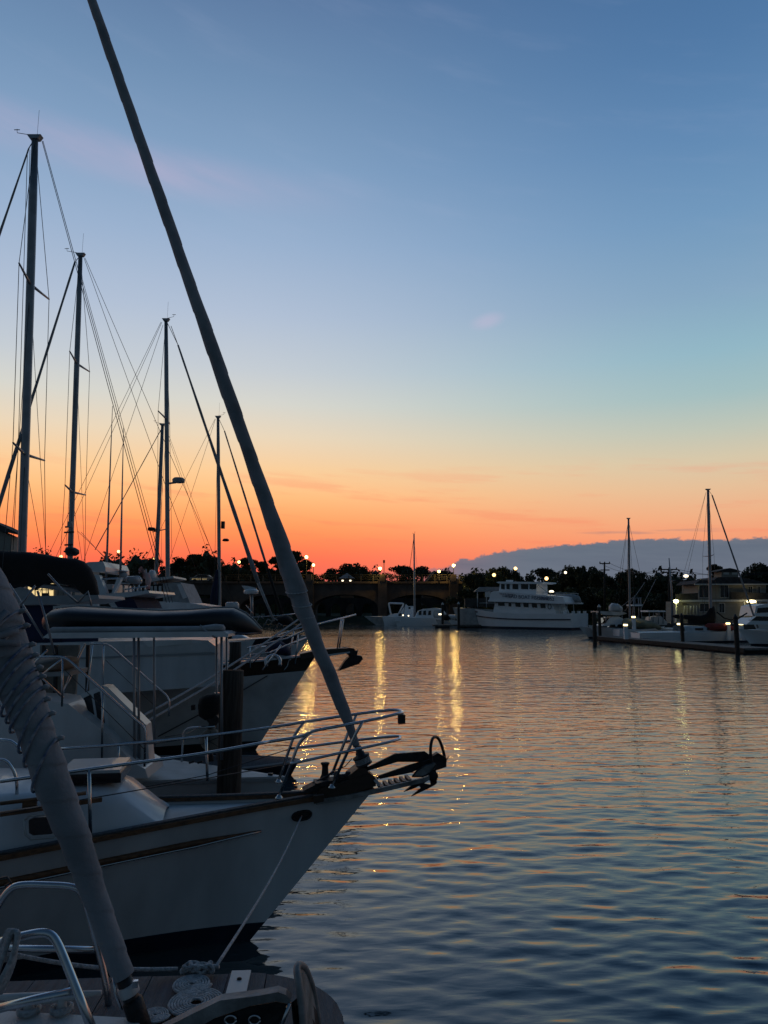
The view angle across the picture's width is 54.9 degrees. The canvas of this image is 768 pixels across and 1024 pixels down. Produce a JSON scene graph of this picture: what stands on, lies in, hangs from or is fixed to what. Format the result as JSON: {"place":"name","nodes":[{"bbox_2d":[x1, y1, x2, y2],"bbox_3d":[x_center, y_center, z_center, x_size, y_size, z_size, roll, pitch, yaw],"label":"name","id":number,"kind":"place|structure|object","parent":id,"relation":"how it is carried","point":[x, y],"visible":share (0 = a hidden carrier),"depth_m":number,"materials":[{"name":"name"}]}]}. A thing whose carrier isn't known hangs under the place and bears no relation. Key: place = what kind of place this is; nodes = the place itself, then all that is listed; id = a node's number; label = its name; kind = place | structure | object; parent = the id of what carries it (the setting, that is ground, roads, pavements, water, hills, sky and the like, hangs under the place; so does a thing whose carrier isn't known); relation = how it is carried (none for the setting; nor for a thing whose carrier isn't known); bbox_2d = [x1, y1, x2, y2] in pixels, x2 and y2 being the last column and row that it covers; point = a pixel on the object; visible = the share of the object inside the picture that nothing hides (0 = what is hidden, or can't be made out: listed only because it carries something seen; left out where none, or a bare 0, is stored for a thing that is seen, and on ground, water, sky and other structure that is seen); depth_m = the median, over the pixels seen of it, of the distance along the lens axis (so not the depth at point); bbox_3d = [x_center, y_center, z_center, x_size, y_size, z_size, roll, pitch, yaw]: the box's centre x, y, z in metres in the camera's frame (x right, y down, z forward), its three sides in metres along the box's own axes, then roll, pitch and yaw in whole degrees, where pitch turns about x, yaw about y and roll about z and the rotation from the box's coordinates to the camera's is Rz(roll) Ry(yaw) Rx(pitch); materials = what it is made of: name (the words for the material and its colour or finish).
{"place":"outdoors","nodes":[
{"label":"outdoors","id":0,"kind":"place"},
{"bbox_2d":[0,523,98,608],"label":"waterfront house","id":1,"kind":"structure","parent":0,"point":[9,545],"depth_m":46.19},
{"bbox_2d":[28,583,52,595],"bbox_3d":[-21.459,4.873,46.201,1.621,0.995,0.090,0,-7,0],"label":"window","id":2,"kind":"structure","parent":1,"relation":"in","point":[43,590],"depth_m":46.19,"materials":[{"name":"yellow"}]},
{"bbox_2d":[0,0,767,581],"label":"sky","id":3,"kind":"structure","parent":0,"point":[484,281],"materials":[{"name":"blue"}]},
{"bbox_2d":[9,622,767,1023],"bbox_3d":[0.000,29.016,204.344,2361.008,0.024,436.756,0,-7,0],"label":"water","id":4,"kind":"structure","parent":0,"point":[577,832],"depth_m":8.25,"materials":[{"name":"blue liquid"}]},
{"bbox_2d":[0,117,169,602],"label":"sailboat","id":5,"kind":"object","parent":4,"relation":"on","point":[21,566],"visible":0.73,"depth_m":17.20,"materials":[{"name":"white paint"}]},
{"bbox_2d":[0,233,233,605],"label":"sailboat","id":6,"kind":"object","parent":4,"relation":"on","point":[70,551],"visible":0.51,"depth_m":23.61,"materials":[{"name":"white paint"}]},
{"bbox_2d":[0,573,284,794],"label":"motorboat","id":7,"kind":"object","parent":4,"relation":"on","point":[107,714],"visible":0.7,"depth_m":7.74,"materials":[{"name":"paint"}]},
{"bbox_2d":[42,605,262,634],"bbox_3d":[-2.606,1.235,8.463,2.425,0.336,1.016,0,-7,-2],"label":"dinghy","id":8,"kind":"object","parent":7,"relation":"on","point":[238,621],"visible":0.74,"depth_m":8.06,"materials":[{"name":"rubber"}]},
{"bbox_2d":[198,692,219,728],"bbox_3d":[-2.077,2.377,8.853,0.287,0.401,0.316,0,-7,0],"label":"outboard motor","id":9,"kind":"object","parent":7,"relation":"attached to","point":[208,707],"visible":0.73,"depth_m":8.75,"materials":[{"name":"black plastic"}]},
{"bbox_2d":[200,728,217,761],"bbox_3d":[-2.048,2.756,8.758,0.259,0.371,0.201,0,-7,0],"label":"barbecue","id":10,"kind":"object","parent":7,"relation":"on","point":[212,742],"visible":0.66,"depth_m":8.70,"materials":[{"name":"grey metal"}]},
{"bbox_2d":[144,619,297,715],"bbox_3d":[-2.427,2.247,10.706,0.032,1.429,6.229,-2,-8,17],"label":"mooring line","id":11,"kind":"object","parent":7,"relation":"attached to","point":[205,680],"visible":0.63,"depth_m":10.59,"materials":[{"name":"fabric"}]},
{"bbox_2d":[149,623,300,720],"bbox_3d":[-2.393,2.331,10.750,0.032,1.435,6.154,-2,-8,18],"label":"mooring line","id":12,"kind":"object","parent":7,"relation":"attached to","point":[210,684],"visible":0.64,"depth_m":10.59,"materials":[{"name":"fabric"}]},
{"bbox_2d":[60,406,254,656],"bbox_3d":[-10.105,1.051,20.748,13.000,8.431,4.006,0,-7,-3],"label":"motor yacht","id":13,"kind":"object","parent":4,"relation":"on","point":[144,599],"visible":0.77,"depth_m":20.35,"materials":[{"name":"white paint"}]},
{"bbox_2d":[138,567,151,590],"bbox_3d":[-6.892,1.933,21.283,0.450,0.735,0.303,0,-7,0],"label":"flag","id":14,"kind":"object","parent":13,"relation":"attached to","point":[146,576],"visible":0.97,"depth_m":21.19,"materials":[{"name":"fabric"}]},
{"bbox_2d":[95,420,230,601],"bbox_3d":[-14.613,1.296,42.063,12.059,14.406,3.306,1,-7,-4],"label":"sailboat","id":15,"kind":"object","parent":4,"relation":"on","point":[159,484],"visible":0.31,"depth_m":42.40,"materials":[{"name":"grey paint"}]},
{"bbox_2d":[40,313,302,657],"bbox_3d":[-9.205,-0.844,28.260,12.400,15.114,3.306,1,-7,-4],"label":"sailboat","id":16,"kind":"object","parent":4,"relation":"on","point":[166,416],"visible":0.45,"depth_m":28.32,"materials":[{"name":"grey paint"}]},
{"bbox_2d":[0,568,343,1023],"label":"sailboat","id":17,"kind":"object","parent":4,"relation":"on","point":[120,995],"visible":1,"depth_m":2.33,"materials":[{"name":"white"}]},
{"bbox_2d":[0,928,20,994],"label":"rope hank","id":18,"kind":"object","parent":17,"relation":"hanging from","point":[12,934],"visible":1,"depth_m":2.04,"materials":[{"name":"fabric"}]},
{"bbox_2d":[6,952,177,971],"bbox_3d":[-1.000,1.547,2.547,0.566,0.157,0.013,3,-8,-21],"label":"mooring line","id":19,"kind":"object","parent":17,"relation":"attached to","point":[83,966],"visible":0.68,"depth_m":2.53,"materials":[{"name":"fabric"}]},
{"bbox_2d":[147,1007,169,1023],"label":"rope coil","id":20,"kind":"object","parent":17,"relation":"on","point":[158,1014],"visible":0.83,"depth_m":2.35,"materials":[{"name":"fabric"}]},
{"bbox_2d":[172,974,211,992],"bbox_3d":[-0.658,1.625,2.544,0.137,0.009,0.132,0,-7,0],"label":"rope coil","id":21,"kind":"object","parent":17,"relation":"on","point":[182,984],"visible":1,"depth_m":2.54,"materials":[{"name":"fabric"}]},
{"bbox_2d":[167,987,221,1015],"bbox_3d":[-0.614,1.610,2.428,0.189,0.008,0.184,0,-7,0],"label":"rope coil","id":22,"kind":"object","parent":17,"relation":"on","point":[179,1003],"visible":0.65,"depth_m":2.44,"materials":[{"name":"fabric"}]},
{"bbox_2d":[180,960,219,974],"bbox_3d":[-0.656,1.623,2.634,0.143,0.034,0.050,0,-7,0],"label":"rope knot","id":23,"kind":"object","parent":17,"relation":"on","point":[194,966],"visible":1,"depth_m":2.62,"materials":[{"name":"fabric"}]},
{"bbox_2d":[163,961,321,1023],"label":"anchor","id":24,"kind":"object","parent":17,"relation":"on","point":[272,1005],"visible":1,"depth_m":2.11,"materials":[{"name":"metal"}]},
{"bbox_2d":[14,587,355,755],"bbox_3d":[-7.629,3.118,13.027,14.358,3.553,3.998,1,-7,-8],"label":"sailboat","id":25,"kind":"object","parent":4,"relation":"on","point":[272,679],"visible":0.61,"depth_m":12.82,"materials":[{"name":"white paint"}]},
{"bbox_2d":[338,647,362,670],"bbox_3d":[-0.744,2.784,14.046,0.667,0.439,0.240,1,-7,-8],"label":"anchor","id":26,"kind":"object","parent":25,"relation":"hanging from","point":[353,658],"visible":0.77,"depth_m":13.95,"materials":[{"name":"metal"}]},
{"bbox_2d":[148,570,221,609],"bbox_3d":[-10.162,3.943,25.490,9.800,3.911,3.208,0,-7,-3],"label":"cabin cruiser","id":27,"kind":"object","parent":4,"relation":"on","point":[186,596],"visible":0.21,"depth_m":24.72,"materials":[{"name":"white plastic"}]},
{"bbox_2d":[0,0,437,976],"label":"sailboat","id":28,"kind":"object","parent":4,"relation":"on","point":[188,870],"visible":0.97,"depth_m":5.75,"materials":[{"name":"white paint"}]},
{"bbox_2d":[23,813,54,839],"bbox_3d":[-2.336,2.144,5.060,0.240,0.174,0.062,1,-7,-10],"label":"window","id":29,"kind":"structure","parent":28,"relation":"in","point":[38,824],"depth_m":5.04,"materials":[{"name":"glass"}]},
{"bbox_2d":[214,815,302,969],"bbox_3d":[-0.630,2.029,4.284,0.012,0.400,3.394,0,-7,-1],"label":"mooring line","id":30,"kind":"object","parent":28,"relation":"attached to","point":[241,926],"visible":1,"depth_m":3.50,"materials":[{"name":"fabric"}]},
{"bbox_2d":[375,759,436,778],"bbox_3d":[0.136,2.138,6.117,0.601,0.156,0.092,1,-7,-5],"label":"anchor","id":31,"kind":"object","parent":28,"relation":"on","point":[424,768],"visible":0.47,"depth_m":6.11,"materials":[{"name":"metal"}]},
{"bbox_2d":[368,736,448,796],"bbox_3d":[0.211,2.139,6.207,0.709,0.497,0.232,1,-7,-10],"label":"anchor","id":32,"kind":"object","parent":28,"relation":"on","point":[439,760],"visible":0.96,"depth_m":6.22,"materials":[{"name":"metal"}]},
{"bbox_2d":[131,403,306,653],"bbox_3d":[-9.059,1.090,37.100,10.900,13.543,3.306,1,-7,-4],"label":"sailboat","id":33,"kind":"object","parent":4,"relation":"on","point":[215,597],"visible":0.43,"depth_m":37.05,"materials":[{"name":"grey paint"}]},
{"bbox_2d":[216,670,243,793],"bbox_3d":[-1.624,3.048,7.723,0.261,2.733,0.258,0,-7,0],"label":"piling","id":34,"kind":"object","parent":4,"relation":"in","point":[233,682],"visible":0.36,"depth_m":7.72,"materials":[{"name":"wood"}]},
{"bbox_2d":[160,755,299,775],"bbox_3d":[-2.685,4.046,11.534,2.737,0.369,1.144,0,-7,-2],"label":"skiff","id":35,"kind":"object","parent":4,"relation":"on","point":[268,761],"visible":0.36,"depth_m":11.45,"materials":[{"name":"paint"}]},
{"bbox_2d":[229,642,240,669],"bbox_3d":[-2.434,3.540,11.946,0.199,2.839,0.196,0,-7,0],"label":"piling","id":36,"kind":"object","parent":4,"relation":"in","point":[234,651],"visible":0.12,"depth_m":12.03,"materials":[{"name":"wood"}]},
{"bbox_2d":[225,586,300,645],"bbox_3d":[-8.361,4.787,30.425,9.900,3.499,3.008,0,-7,-3],"label":"trawler","id":37,"kind":"object","parent":4,"relation":"on","point":[284,619],"visible":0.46,"depth_m":30.19,"materials":[{"name":"white paint"}]},
{"bbox_2d":[364,602,412,624],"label":"cruiser","id":38,"kind":"object","parent":4,"relation":"on","point":[378,620],"visible":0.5,"depth_m":109.82,"materials":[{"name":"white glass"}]},
{"bbox_2d":[382,533,445,625],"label":"sailboat","id":39,"kind":"object","parent":4,"relation":"on","point":[426,617],"visible":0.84,"depth_m":105.17,"materials":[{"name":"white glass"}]},
{"bbox_2d":[432,624,480,627],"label":"floating dock","id":40,"kind":"object","parent":4,"relation":"on","point":[449,625],"visible":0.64,"depth_m":95.87,"materials":[{"name":"paint"}]},
{"bbox_2d":[453,587,498,626],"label":"houseboat","id":41,"kind":"object","parent":4,"relation":"on","point":[468,616],"visible":0.4,"depth_m":96.69,"materials":[{"name":"grey plastic"}]},
{"bbox_2d":[467,580,587,629],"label":"party boat","id":42,"kind":"object","parent":4,"relation":"on","point":[522,612],"visible":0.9,"depth_m":90.70,"materials":[{"name":"white paint"}]},
{"bbox_2d":[592,612,596,642],"bbox_3d":[15.534,8.920,54.507,0.310,3.071,0.307,0,-7,0],"label":"piling","id":43,"kind":"object","parent":4,"relation":"in","point":[594,625],"visible":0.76,"depth_m":54.44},
{"bbox_2d":[597,605,601,635],"bbox_3d":[17.879,9.493,61.289,0.287,3.672,0.287,0,-7,0],"label":"piling","id":44,"kind":"object","parent":4,"relation":"in","point":[599,621],"visible":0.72,"depth_m":61.24,"materials":[{"name":"white paint"}]},
{"bbox_2d":[588,603,626,635],"bbox_3d":[19.001,9.328,62.319,3.633,3.463,2.608,0,-7,0],"label":"cruiser","id":45,"kind":"object","parent":4,"relation":"on","point":[611,622],"visible":0.45,"depth_m":61.43,"materials":[{"name":"white paint"}]},
{"bbox_2d":[578,518,646,637],"bbox_3d":[20.992,5.895,63.767,8.900,10.845,2.507,1,-7,-4],"label":"sailboat","id":46,"kind":"object","parent":4,"relation":"on","point":[588,631],"visible":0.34,"depth_m":63.66,"materials":[{"name":"blue paint"}]},
{"bbox_2d":[621,579,655,618],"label":"fishing boat","id":47,"kind":"object","parent":4,"relation":"on","point":[633,600],"visible":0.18,"depth_m":66.66,"materials":[{"name":"blue paint"}]},
{"bbox_2d":[613,618,664,636],"bbox_3d":[20.915,9.723,60.251,4.009,2.151,2.608,0,-7,0],"label":"motorboat","id":48,"kind":"object","parent":4,"relation":"on","point":[643,625],"visible":0.48,"depth_m":59.44,"materials":[{"name":"white paint"}]},
{"bbox_2d":[640,610,672,630],"bbox_3d":[22.838,9.550,61.282,2.900,2.758,2.608,0,-7,0],"label":"fishing boat","id":49,"kind":"object","parent":4,"relation":"on","point":[659,619],"visible":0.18,"depth_m":60.73,"materials":[{"name":"white paint"}]},
{"bbox_2d":[679,613,684,641],"bbox_3d":[20.119,8.330,49.844,0.273,3.048,0.273,0,-7,0],"label":"piling","id":50,"kind":"object","parent":4,"relation":"in","point":[681,615],"visible":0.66,"depth_m":49.83,"materials":[{"name":"black paint"}]},
{"bbox_2d":[597,636,767,653],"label":"floating dock","id":51,"kind":"object","parent":4,"relation":"on","point":[708,646],"visible":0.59,"depth_m":47.25,"materials":[{"name":"paint"}]},
{"bbox_2d":[630,489,766,642],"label":"sailboat","id":52,"kind":"object","parent":4,"relation":"on","point":[703,634],"visible":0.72,"depth_m":56.17,"materials":[{"name":"white paint"}]},
{"bbox_2d":[705,623,733,630],"bbox_3d":[25.323,8.687,55.743,2.356,0.634,1.288,0,-7,0],"label":"dinghy","id":53,"kind":"object","parent":52,"relation":"on","point":[717,627],"visible":0.8,"depth_m":55.30,"materials":[{"name":"red fabric"}]},
{"bbox_2d":[659,622,755,629],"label":"seawall","id":54,"kind":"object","parent":4,"relation":"in","point":[746,627],"visible":0.06,"depth_m":69.61,"materials":[{"name":"concrete"}]},
{"bbox_2d":[666,568,767,621],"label":"waterfront house","id":55,"kind":"structure","parent":54,"relation":"on","point":[729,598],"depth_m":75.36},
{"bbox_2d":[699,585,708,597],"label":"window","id":56,"kind":"structure","parent":55,"relation":"in","point":[703,589],"depth_m":75.80,"materials":[{"name":"glass"}]},
{"bbox_2d":[720,585,728,597],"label":"window","id":57,"kind":"structure","parent":55,"relation":"in","point":[724,589],"depth_m":75.80,"materials":[{"name":"glass"}]},
{"bbox_2d":[733,614,739,655],"bbox_3d":[19.387,7.135,40.621,0.286,3.055,0.286,0,-7,0],"label":"piling","id":58,"kind":"object","parent":4,"relation":"in","point":[736,634],"visible":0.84,"depth_m":40.58,"materials":[{"name":"wood"}]},
{"bbox_2d":[738,616,767,645],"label":"cruiser","id":59,"kind":"object","parent":4,"relation":"on","point":[754,637],"visible":0.81,"depth_m":50.88,"materials":[{"name":"white paint"}]},
{"bbox_2d":[739,601,767,630],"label":"motor yacht","id":60,"kind":"object","parent":4,"relation":"on","point":[760,609],"visible":0.35,"depth_m":61.62,"materials":[{"name":"white paint"}]},
{"bbox_2d":[421,571,458,604],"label":"tree","id":61,"kind":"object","parent":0,"point":[437,575],"depth_m":147.12,"materials":[{"name":"plant"}]},
{"bbox_2d":[254,613,645,624],"bbox_3d":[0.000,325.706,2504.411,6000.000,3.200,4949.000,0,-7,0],"label":"ground","id":62,"kind":"structure","parent":0,"point":[321,617],"depth_m":137.98,"materials":[{"name":"black plant"}]},
{"bbox_2d":[128,563,151,580],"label":"oak tree","id":63,"kind":"object","parent":62,"relation":"on","point":[134,570],"visible":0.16,"depth_m":149.58,"materials":[{"name":"green plant"}]},
{"bbox_2d":[144,557,164,577],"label":"umbrella pine","id":64,"kind":"object","parent":62,"relation":"on","point":[150,563],"visible":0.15,"depth_m":153.14,"materials":[{"name":"green plant"}]},
{"bbox_2d":[162,557,192,576],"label":"umbrella pine","id":65,"kind":"object","parent":62,"relation":"on","point":[178,563],"visible":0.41,"depth_m":149.51,"materials":[{"name":"green plant"}]},
{"bbox_2d":[178,554,205,580],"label":"pine tree","id":66,"kind":"object","parent":62,"relation":"on","point":[197,559],"visible":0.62,"depth_m":146.88,"materials":[{"name":"green plant"}]},
{"bbox_2d":[194,554,224,597],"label":"umbrella pine","id":67,"kind":"object","parent":62,"relation":"on","point":[208,564],"visible":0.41,"depth_m":151.38,"materials":[{"name":"green plant"}]},
{"bbox_2d":[221,563,240,580],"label":"oak tree","id":68,"kind":"object","parent":62,"relation":"on","point":[229,572],"visible":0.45,"depth_m":148.53,"materials":[{"name":"green plant"}]},
{"bbox_2d":[237,557,258,580],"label":"pine tree","id":69,"kind":"object","parent":62,"relation":"on","point":[245,573],"visible":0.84,"depth_m":146.56,"materials":[{"name":"green plant"}]},
{"bbox_2d":[252,561,268,614],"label":"pine tree","id":70,"kind":"object","parent":62,"relation":"on","point":[261,567],"visible":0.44,"depth_m":149.75,"materials":[{"name":"green plant"}]},
{"bbox_2d":[262,556,279,614],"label":"pine tree","id":71,"kind":"object","parent":62,"relation":"on","point":[273,572],"visible":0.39,"depth_m":147.84,"materials":[{"name":"green plant"}]},
{"bbox_2d":[103,574,462,620],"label":"bridge","id":72,"kind":"structure","parent":62,"relation":"on","point":[380,594],"depth_m":126.37,"materials":[{"name":"concrete"}]},
{"bbox_2d":[190,574,212,580],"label":"car","id":73,"kind":"object","parent":72,"relation":"on","point":[204,577],"visible":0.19,"depth_m":128.78,"materials":[{"name":"grey metal"}]},
{"bbox_2d":[277,551,305,614],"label":"pine tree","id":74,"kind":"object","parent":62,"relation":"on","point":[299,558],"visible":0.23,"depth_m":147.01,"materials":[{"name":"green plant"}]},
{"bbox_2d":[297,559,312,579],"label":"pine tree","id":75,"kind":"object","parent":62,"relation":"on","point":[309,567],"visible":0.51,"depth_m":150.93,"materials":[{"name":"green plant"}]},
{"bbox_2d":[312,573,325,612],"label":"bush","id":76,"kind":"object","parent":62,"relation":"on","point":[321,607],"visible":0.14,"depth_m":148.97,"materials":[{"name":"green plant"}]},
{"bbox_2d":[320,563,363,597],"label":"oak tree","id":77,"kind":"object","parent":62,"relation":"on","point":[353,570],"visible":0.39,"depth_m":155.09,"materials":[{"name":"green plant"}]},
{"bbox_2d":[339,573,354,614],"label":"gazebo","id":78,"kind":"object","parent":62,"relation":"on","point":[350,609],"visible":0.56,"depth_m":147.78,"materials":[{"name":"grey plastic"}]},
{"bbox_2d":[33,544,696,612],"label":"wood","id":79,"kind":"object","parent":62,"relation":"on","point":[133,561],"visible":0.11,"depth_m":167.31,"materials":[{"name":"green plant"}]},
{"bbox_2d":[358,566,375,613],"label":"oak tree","id":80,"kind":"object","parent":62,"relation":"on","point":[367,574],"visible":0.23,"depth_m":158.18,"materials":[{"name":"green plant"}]},
{"bbox_2d":[377,565,423,609],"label":"umbrella pine","id":81,"kind":"object","parent":62,"relation":"on","point":[404,571],"visible":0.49,"depth_m":160.25,"materials":[{"name":"green plant"}]},
{"bbox_2d":[407,566,430,609],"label":"umbrella pine","id":82,"kind":"object","parent":62,"relation":"on","point":[421,571],"visible":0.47,"depth_m":162.86,"materials":[{"name":"green plant"}]},
{"bbox_2d":[462,572,485,597],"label":"oak tree","id":83,"kind":"object","parent":62,"relation":"on","point":[477,581],"visible":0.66,"depth_m":120.83,"materials":[{"name":"green plant"}]},
{"bbox_2d":[483,572,509,602],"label":"oak tree","id":84,"kind":"object","parent":62,"relation":"on","point":[492,581],"visible":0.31,"depth_m":118.78,"materials":[{"name":"green plant"}]},
{"bbox_2d":[487,566,512,580],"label":"oak tree","id":85,"kind":"object","parent":62,"relation":"on","point":[495,570],"visible":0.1,"depth_m":127.06,"materials":[{"name":"green plant"}]},
{"bbox_2d":[502,568,524,581],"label":"oak tree","id":86,"kind":"object","parent":62,"relation":"on","point":[510,575],"visible":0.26,"depth_m":122.63,"materials":[{"name":"green plant"}]},
{"bbox_2d":[525,567,559,581],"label":"umbrella pine","id":87,"kind":"object","parent":62,"relation":"on","point":[542,573],"visible":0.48,"depth_m":124.92,"materials":[{"name":"green plant"}]},
{"bbox_2d":[544,576,560,591],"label":"oak tree","id":88,"kind":"object","parent":62,"relation":"on","point":[555,587],"visible":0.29,"depth_m":115.22,"materials":[{"name":"green plant"}]},
{"bbox_2d":[538,587,580,612],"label":"bush","id":89,"kind":"object","parent":62,"relation":"on","point":[570,591],"visible":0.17,"depth_m":108.39,"materials":[{"name":"plant"}]},
{"bbox_2d":[556,566,581,594],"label":"oak tree","id":90,"kind":"object","parent":62,"relation":"on","point":[571,573],"visible":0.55,"depth_m":116.95,"materials":[{"name":"green plant"}]},
{"bbox_2d":[575,565,605,596],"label":"oak tree","id":91,"kind":"object","parent":62,"relation":"on","point":[581,578],"visible":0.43,"depth_m":114.74,"materials":[{"name":"green plant"}]},
{"bbox_2d":[586,570,605,617],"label":"oak tree","id":92,"kind":"object","parent":62,"relation":"on","point":[594,581],"visible":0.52,"depth_m":111.03,"materials":[{"name":"green plant"}]},
{"bbox_2d":[599,562,609,610],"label":"utility pole","id":93,"kind":"object","parent":62,"relation":"on","point":[604,595],"visible":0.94,"depth_m":99.42,"materials":[{"name":"wood"}]},
{"bbox_2d":[595,588,622,615],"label":"bush","id":94,"kind":"object","parent":62,"relation":"on","point":[608,595],"visible":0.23,"depth_m":100.83,"materials":[{"name":"green plant"}]},
{"bbox_2d":[599,568,639,616],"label":"oak tree","id":95,"kind":"object","parent":62,"relation":"on","point":[609,582],"visible":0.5,"depth_m":102.82,"materials":[{"name":"green plant"}]},
{"bbox_2d":[610,587,651,618],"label":"bush","id":96,"kind":"object","parent":62,"relation":"on","point":[623,595],"visible":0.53,"depth_m":96.54,"materials":[{"name":"green plant"}]},
{"bbox_2d":[630,571,655,618],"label":"oak tree","id":97,"kind":"object","parent":62,"relation":"on","point":[638,581],"visible":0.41,"depth_m":100.93,"materials":[{"name":"green plant"}]},
{"bbox_2d":[633,590,665,618],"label":"bush","id":98,"kind":"object","parent":62,"relation":"on","point":[646,606],"visible":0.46,"depth_m":94.19,"materials":[{"name":"green plant"}]},
{"bbox_2d":[647,591,676,615],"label":"bush","id":99,"kind":"object","parent":62,"relation":"on","point":[661,599],"visible":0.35,"depth_m":90.87,"materials":[{"name":"green plant"}]},
{"bbox_2d":[669,558,673,624],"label":"post mast","id":100,"kind":"object","parent":62,"relation":"on","point":[672,618],"visible":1,"depth_m":65.50,"materials":[{"name":"metal"}]},
{"bbox_2d":[670,581,681,600],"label":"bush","id":101,"kind":"object","parent":62,"relation":"on","point":[675,587],"visible":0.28,"depth_m":94.84,"materials":[{"name":"green plant"}]},
{"bbox_2d":[743,562,767,592],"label":"oak tree","id":102,"kind":"object","parent":62,"relation":"on","point":[760,568],"visible":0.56,"depth_m":95.42,"materials":[{"name":"green plant"}]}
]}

